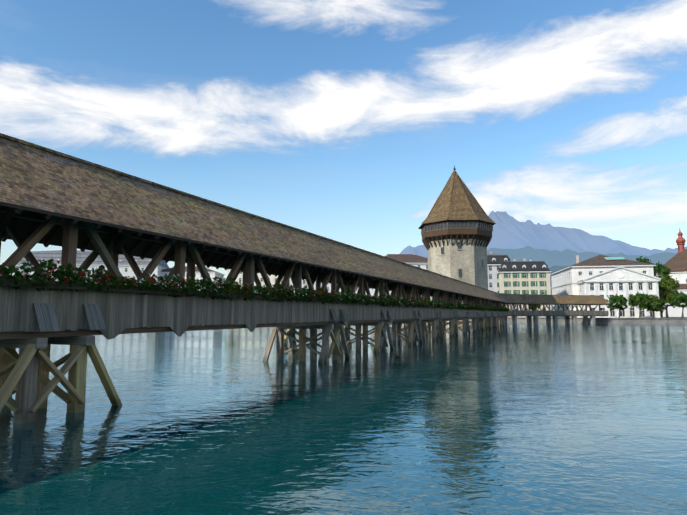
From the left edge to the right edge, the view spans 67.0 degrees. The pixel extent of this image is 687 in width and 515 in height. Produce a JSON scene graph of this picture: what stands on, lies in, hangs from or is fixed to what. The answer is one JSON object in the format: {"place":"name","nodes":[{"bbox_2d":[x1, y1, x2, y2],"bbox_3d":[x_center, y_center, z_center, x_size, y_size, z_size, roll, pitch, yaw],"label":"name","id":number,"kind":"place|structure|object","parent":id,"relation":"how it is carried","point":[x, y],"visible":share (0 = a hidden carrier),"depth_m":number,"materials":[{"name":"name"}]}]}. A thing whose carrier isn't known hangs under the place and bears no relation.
{"place":"outdoors","nodes":[
{"label":"outdoors","id":0,"kind":"place"},
{"bbox_2d":[17,250,168,284],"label":"house","id":1,"kind":"structure","parent":0,"point":[125,268],"depth_m":242.61,"materials":[{"name":"paint"}]},
{"bbox_2d":[0,323,686,514],"bbox_3d":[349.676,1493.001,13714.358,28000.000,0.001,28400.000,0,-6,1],"label":"river water","id":2,"kind":"structure","parent":0,"point":[548,419],"depth_m":14.07,"materials":[{"name":"teal liquid"}]},
{"bbox_2d":[0,317,503,423],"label":"bridge piers","id":3,"kind":"structure","parent":2,"relation":"in","point":[26,370],"depth_m":17.36,"materials":[{"name":"brown wood"}]},
{"bbox_2d":[0,205,505,338],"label":"bridge timber frame","id":4,"kind":"object","parent":2,"relation":"in","point":[115,239],"visible":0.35,"depth_m":22.69,"materials":[{"name":"brown wood"}]},
{"bbox_2d":[0,286,506,339],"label":"bridge parapet","id":5,"kind":"structure","parent":4,"relation":"attached to","point":[108,315],"depth_m":19.81,"materials":[{"name":"wood"}]},
{"bbox_2d":[0,258,508,311],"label":"flowers","id":6,"kind":"object","parent":4,"relation":"attached to","point":[83,281],"visible":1,"depth_m":20.21,"materials":[{"name":"green plant"}]},
{"bbox_2d":[0,133,509,303],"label":"bridge roof","id":7,"kind":"structure","parent":4,"relation":"on","point":[47,183],"depth_m":21.60,"materials":[{"name":"brown wood"}]},
{"bbox_2d":[418,165,495,326],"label":"water tower","id":8,"kind":"structure","parent":2,"relation":"in","point":[457,224],"depth_m":122.47,"materials":[{"name":"stone"}]},
{"bbox_2d":[503,316,595,324],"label":"bridge piers","id":9,"kind":"structure","parent":2,"relation":"in","point":[555,320],"depth_m":153.15,"materials":[{"name":"brown wood"}]},
{"bbox_2d":[506,304,526,309],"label":"bridge posts","id":10,"kind":"object","parent":9,"relation":"on","point":[514,305],"visible":0.04,"depth_m":147.79,"materials":[{"name":"brown wood"}]},
{"bbox_2d":[494,293,527,304],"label":"bridge roof","id":11,"kind":"structure","parent":10,"relation":"on","point":[514,298],"depth_m":145.48,"materials":[{"name":"brown wood"}]},
{"bbox_2d":[507,310,525,315],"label":"bridge parapet","id":12,"kind":"structure","parent":10,"relation":"attached to","point":[516,312],"depth_m":144.87,"materials":[{"name":"wood"}]},
{"bbox_2d":[520,304,607,315],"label":"bridge frame","id":13,"kind":"object","parent":9,"relation":"on","point":[558,306],"visible":0.12,"depth_m":154.82,"materials":[{"name":"brown wood"}]},
{"bbox_2d":[510,294,609,304],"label":"bridge roof","id":14,"kind":"structure","parent":13,"relation":"on","point":[536,299],"depth_m":154.70,"materials":[{"name":"brown wood"}]},
{"bbox_2d":[526,310,608,315],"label":"bridge parapet","id":15,"kind":"structure","parent":13,"relation":"attached to","point":[559,313],"depth_m":153.32,"materials":[{"name":"brown wood"}]},
{"bbox_2d":[0,0,686,279],"label":"sky","id":16,"kind":"structure","parent":0,"point":[343,121],"materials":[{"name":"blue"}]},
{"bbox_2d":[487,252,510,292],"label":"building","id":17,"kind":"structure","parent":0,"point":[494,261],"depth_m":192.22,"materials":[{"name":"white paint"}]},
{"bbox_2d":[400,211,686,257],"bbox_3d":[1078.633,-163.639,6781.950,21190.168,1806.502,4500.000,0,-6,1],"label":"mountain","id":18,"kind":"structure","parent":0,"point":[509,232],"depth_m":6934.75,"materials":[{"name":"blue stone"}]},
{"bbox_2d":[487,246,675,267],"bbox_3d":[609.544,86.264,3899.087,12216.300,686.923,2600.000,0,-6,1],"label":"hill","id":19,"kind":"structure","parent":0,"point":[566,257],"depth_m":4625.40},
{"bbox_2d":[498,317,686,323],"bbox_3d":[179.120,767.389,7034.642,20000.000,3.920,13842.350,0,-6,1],"label":"quay wall","id":20,"kind":"structure","parent":0,"point":[672,320],"depth_m":159.85,"materials":[{"name":"stone"}]},
{"bbox_2d":[161,266,224,289],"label":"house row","id":21,"kind":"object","parent":20,"relation":"on","point":[212,273],"visible":0.06,"depth_m":250.62,"materials":[{"name":"paint"}]},
{"bbox_2d":[227,269,283,286],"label":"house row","id":22,"kind":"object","parent":20,"relation":"on","point":[272,278],"visible":0.06,"depth_m":244.21,"materials":[{"name":"paint"}]},
{"bbox_2d":[290,278,340,297],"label":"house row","id":23,"kind":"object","parent":20,"relation":"on","point":[304,282],"visible":0.04,"depth_m":239.23,"materials":[{"name":"paint"}]},
{"bbox_2d":[366,253,427,299],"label":"building","id":24,"kind":"structure","parent":20,"relation":"on","point":[413,259],"depth_m":209.20,"materials":[{"name":"paint"}]},
{"bbox_2d":[497,258,551,316],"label":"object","id":25,"kind":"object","parent":20,"relation":"on","point":[530,276],"visible":0.42,"depth_m":187.64,"materials":[{"name":"beige paint"}]},
{"bbox_2d":[606,294,627,317],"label":"quay tree","id":26,"kind":"object","parent":20,"relation":"on","point":[620,301],"visible":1,"depth_m":164.12,"materials":[{"name":"green plant"}]},
{"bbox_2d":[627,292,651,317],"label":"quay tree","id":27,"kind":"object","parent":20,"relation":"on","point":[638,299],"visible":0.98,"depth_m":162.94,"materials":[{"name":"green plant"}]},
{"bbox_2d":[636,256,654,274],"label":"tall tree","id":28,"kind":"object","parent":20,"relation":"on","point":[644,260],"visible":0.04,"depth_m":201.88,"materials":[{"name":"green plant"}]},
{"bbox_2d":[613,303,684,317],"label":"quay lamp posts","id":29,"kind":"object","parent":20,"relation":"on","point":[665,304],"visible":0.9,"depth_m":160.56,"materials":[{"name":"metal"}]},
{"bbox_2d":[644,294,667,317],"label":"quay tree","id":30,"kind":"object","parent":20,"relation":"on","point":[659,305],"visible":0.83,"depth_m":162.05,"materials":[{"name":"green plant"}]},
{"bbox_2d":[653,261,674,317],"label":"tall tree","id":31,"kind":"object","parent":20,"relation":"on","point":[660,269],"visible":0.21,"depth_m":193.75,"materials":[{"name":"green plant"}]},
{"bbox_2d":[658,274,679,317],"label":"tall tree","id":32,"kind":"object","parent":20,"relation":"on","point":[665,284],"visible":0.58,"depth_m":177.16,"materials":[{"name":"green plant"}]},
{"bbox_2d":[671,291,686,317],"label":"quay tree","id":33,"kind":"object","parent":20,"relation":"on","point":[678,298],"visible":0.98,"depth_m":161.63,"materials":[{"name":"green plant"}]},
{"bbox_2d":[549,265,655,309],"bbox_3d":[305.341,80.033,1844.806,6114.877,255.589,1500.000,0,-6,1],"label":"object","id":34,"kind":"structure","parent":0,"point":[554,268],"depth_m":2394.26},
{"bbox_2d":[550,255,660,317],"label":"theatre building","id":35,"kind":"structure","parent":0,"point":[603,276],"depth_m":177.10,"materials":[{"name":"paint"}]},
{"bbox_2d":[656,228,686,316],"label":"church","id":36,"kind":"structure","parent":0,"point":[676,264],"depth_m":242.05,"materials":[{"name":"paint"}]}
]}

